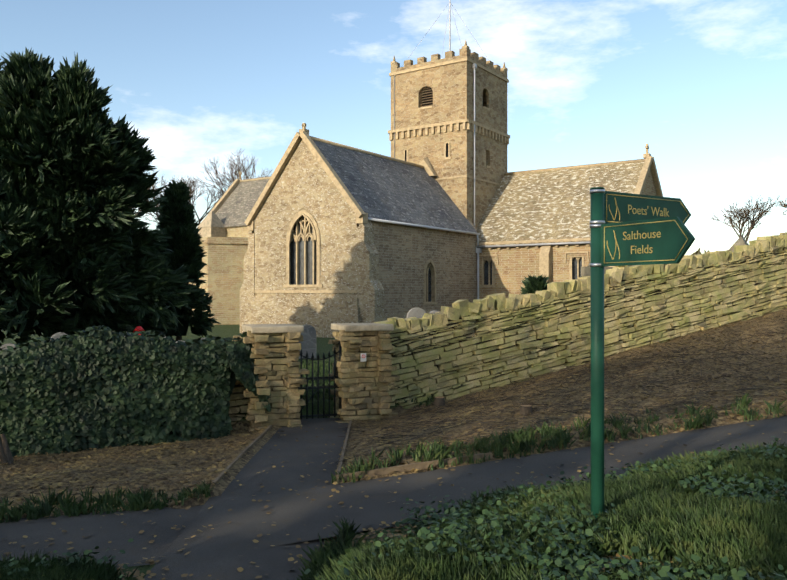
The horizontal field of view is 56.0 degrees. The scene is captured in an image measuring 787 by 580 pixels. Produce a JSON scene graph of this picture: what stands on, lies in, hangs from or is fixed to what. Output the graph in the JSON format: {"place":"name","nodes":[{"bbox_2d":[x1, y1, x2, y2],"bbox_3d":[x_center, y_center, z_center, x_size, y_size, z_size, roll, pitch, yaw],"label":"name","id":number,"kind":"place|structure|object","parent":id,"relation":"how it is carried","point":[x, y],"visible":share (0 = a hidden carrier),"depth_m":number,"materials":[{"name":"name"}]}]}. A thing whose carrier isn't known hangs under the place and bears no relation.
{"place":"outdoors","nodes":[
{"label":"outdoors","id":0,"kind":"place"},
{"bbox_2d":[133,326,144,334],"bbox_3d":[-6.417,1.582,18.662,0.300,1.327,0.300,0,0,-19],"label":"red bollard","id":1,"kind":"object","parent":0,"point":[138,328],"visible":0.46,"depth_m":18.59,"materials":[{"name":"red paint"}]},
{"bbox_2d":[229,380,249,424],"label":"stone wall","id":2,"kind":"structure","parent":0,"point":[241,402],"depth_m":13.27,"materials":[{"name":"brown stone"}]},
{"bbox_2d":[232,330,309,431],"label":"gate pier","id":3,"kind":"structure","parent":0,"point":[286,402],"depth_m":13.10,"materials":[{"name":"beige stone"}]},
{"bbox_2d":[242,324,303,332],"bbox_3d":[-2.205,0.702,13.480,0.952,0.126,0.943,0,0,-21],"label":"pillar capstone","id":4,"kind":"object","parent":3,"relation":"on","point":[270,328],"visible":0.96,"depth_m":13.10,"materials":[{"name":"beige stone"}]},
{"bbox_2d":[328,330,399,422],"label":"gate pier","id":5,"kind":"structure","parent":0,"point":[356,383],"depth_m":13.72,"materials":[{"name":"beige stone"}]},
{"bbox_2d":[298,341,340,418],"bbox_3d":[-1.403,1.650,13.795,0.946,1.480,0.086,0,0,-22],"label":"iron gate","id":6,"kind":"object","parent":5,"relation":"attached to","point":[318,387],"visible":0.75,"depth_m":13.80,"materials":[{"name":"black metal"}]},
{"bbox_2d":[331,323,393,331],"bbox_3d":[-0.603,0.707,14.119,0.954,0.127,0.952,0,0,-22],"label":"pillar capstone","id":7,"kind":"object","parent":5,"relation":"on","point":[351,327],"visible":1,"depth_m":13.75,"materials":[{"name":"beige stone"}]},
{"bbox_2d":[360,353,365,361],"bbox_3d":[-0.555,1.245,13.664,0.110,0.150,0.012,0,0,-22],"label":"gate notice","id":8,"kind":"object","parent":5,"relation":"attached to","point":[363,359],"visible":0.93,"depth_m":13.65,"materials":[{"name":"grey"}]},
{"bbox_2d":[0,308,786,579],"bbox_3d":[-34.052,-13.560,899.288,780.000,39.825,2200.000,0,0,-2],"label":"terrain","id":9,"kind":"structure","parent":0,"point":[231,331],"depth_m":11.98,"materials":[{"name":"brown soil"}]},
{"bbox_2d":[0,47,197,345],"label":"yew tree","id":10,"kind":"object","parent":9,"relation":"on","point":[79,251],"visible":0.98,"depth_m":19.66,"materials":[{"name":"green plant"}]},
{"bbox_2d":[0,325,270,457],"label":"wall ivy","id":11,"kind":"object","parent":9,"relation":"on","point":[103,386],"visible":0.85,"depth_m":12.22,"materials":[{"name":"green plant"}]},
{"bbox_2d":[152,179,220,340],"bbox_3d":[-7.617,-0.793,26.743,2.732,6.468,2.732,0,0,-2],"label":"yew tree","id":12,"kind":"object","parent":9,"relation":"on","point":[178,222],"visible":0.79,"depth_m":26.24,"materials":[{"name":"green plant"}]},
{"bbox_2d":[191,237,247,324],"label":"church porch","id":13,"kind":"object","parent":9,"relation":"on","point":[223,260],"visible":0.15,"depth_m":49.58,"materials":[{"name":"beige stone"}]},
{"bbox_2d":[197,210,225,236],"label":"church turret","id":14,"kind":"object","parent":13,"relation":"on","point":[211,224],"visible":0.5,"depth_m":54.90,"materials":[{"name":"beige stone"}]},
{"bbox_2d":[0,307,439,358],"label":"headstones","id":15,"kind":"object","parent":9,"relation":"on","point":[309,343],"visible":0.19,"depth_m":23.96,"materials":[{"name":"grey stone"}]},
{"bbox_2d":[215,184,248,237],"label":"wall","id":16,"kind":"structure","parent":9,"relation":"on","point":[242,231],"depth_m":54.87,"materials":[{"name":"beige stone"}]},
{"bbox_2d":[143,418,348,579],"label":"footpath","id":17,"kind":"structure","parent":9,"relation":"on","point":[226,550],"depth_m":7.22,"materials":[{"name":"grey asphalt"}]},
{"bbox_2d":[212,420,492,486],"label":"path edging boards","id":18,"kind":"object","parent":9,"relation":"on","point":[397,469],"visible":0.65,"depth_m":8.76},
{"bbox_2d":[254,139,476,312],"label":"church transept","id":19,"kind":"structure","parent":9,"relation":"on","point":[405,252],"depth_m":37.56,"materials":[{"name":"stone"}]},
{"bbox_2d":[240,220,440,337],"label":"church transept plinth","id":20,"kind":"structure","parent":19,"relation":"attached to","point":[321,315],"depth_m":35.55,"materials":[{"name":"beige stone"}]},
{"bbox_2d":[216,140,643,245],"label":"church roofs","id":21,"kind":"structure","parent":19,"relation":"on","point":[547,205],"depth_m":43.68,"materials":[{"name":"grey stone"}]},
{"bbox_2d":[291,143,581,301],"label":"windows","id":22,"kind":"structure","parent":19,"relation":"in","point":[310,263],"depth_m":37.41,"materials":[{"name":"black glass"}]},
{"bbox_2d":[0,313,786,579],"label":"fallen leaves","id":23,"kind":"object","parent":9,"relation":"on","point":[698,517],"visible":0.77,"depth_m":5.70,"materials":[{"name":"brown plant"}]},
{"bbox_2d":[189,40,662,316],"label":"church dressings","id":24,"kind":"structure","parent":9,"relation":"on","point":[305,235],"depth_m":40.81,"materials":[{"name":"beige stone"}]},
{"bbox_2d":[129,149,786,241],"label":"bare trees","id":25,"kind":"object","parent":9,"relation":"on","point":[740,215],"visible":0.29,"depth_m":91.27,"materials":[{"name":"brown plant"}]},
{"bbox_2d":[479,169,656,298],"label":"church wall","id":26,"kind":"structure","parent":9,"relation":"on","point":[514,266],"depth_m":43.23,"materials":[{"name":"stone"}]},
{"bbox_2d":[539,246,617,283],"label":"buttress","id":27,"kind":"structure","parent":26,"relation":"attached to","point":[545,261],"depth_m":41.82,"materials":[{"name":"beige stone"}]},
{"bbox_2d":[519,265,629,293],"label":"shrubs","id":28,"kind":"object","parent":9,"relation":"on","point":[533,284],"visible":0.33,"depth_m":20.75,"materials":[{"name":"green plant"}]},
{"bbox_2d":[374,232,786,408],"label":"dry stone wall","id":29,"kind":"structure","parent":9,"relation":"on","point":[720,299],"depth_m":15.89,"materials":[{"name":"beige stone"}]},
{"bbox_2d":[590,187,694,518],"bbox_3d":[1.739,0.525,5.192,0.677,2.469,1.286,0,0,21],"label":"finger post","id":30,"kind":"object","parent":9,"relation":"on","point":[612,219],"visible":0.96,"depth_m":5.10,"materials":[{"name":"green metal"}]},
{"bbox_2d":[623,231,660,239],"bbox_3d":[1.609,-0.360,4.804,0.002,0.056,0.302,0,0,-31],"label":"sign lettering","id":31,"kind":"object","parent":30,"relation":"attached to","point":[651,233],"visible":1,"depth_m":4.80,"materials":[{"name":"gold metal"}]},
{"bbox_2d":[631,245,652,253],"bbox_3d":[1.609,-0.264,4.803,0.002,0.055,0.173,0,0,-31],"label":"sign lettering","id":32,"kind":"object","parent":30,"relation":"attached to","point":[640,249],"visible":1,"depth_m":4.81,"materials":[{"name":"gold metal"}]},
{"bbox_2d":[628,205,668,216],"bbox_3d":[1.866,-0.579,5.405,0.446,0.067,0.003,0,0,-31],"label":"sign text","id":33,"kind":"object","parent":30,"relation":"attached to","point":[642,209],"visible":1,"depth_m":5.38,"materials":[{"name":"gold metal"}]},
{"bbox_2d":[581,236,748,275],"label":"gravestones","id":34,"kind":"object","parent":9,"relation":"on","point":[585,271],"visible":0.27,"depth_m":19.34,"materials":[{"name":"grey stone"}]},
{"bbox_2d":[691,248,709,254],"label":"distant hedge scrub","id":35,"kind":"object","parent":9,"relation":"on","point":[697,252],"depth_m":108.91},
{"bbox_2d":[0,416,786,568],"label":"path","id":36,"kind":"structure","parent":0,"point":[317,515],"depth_m":7.55,"materials":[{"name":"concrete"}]},
{"bbox_2d":[0,0,786,254],"label":"sky","id":37,"kind":"structure","parent":0,"point":[701,83],"materials":[{"name":"blue"}]},
{"bbox_2d":[391,61,506,228],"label":"church tower","id":38,"kind":"structure","parent":0,"point":[451,85],"depth_m":46.24,"materials":[{"name":"beige stone"}]},
{"bbox_2d":[391,48,506,77],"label":"battlements","id":39,"kind":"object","parent":38,"relation":"on","point":[450,56],"depth_m":46.61,"materials":[{"name":"beige stone"}]},
{"bbox_2d":[368,0,589,298],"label":"church fittings","id":40,"kind":"object","parent":38,"relation":"attached to","point":[427,97],"visible":0.54,"depth_m":45.36,"materials":[{"name":"grey metal"}]}
]}

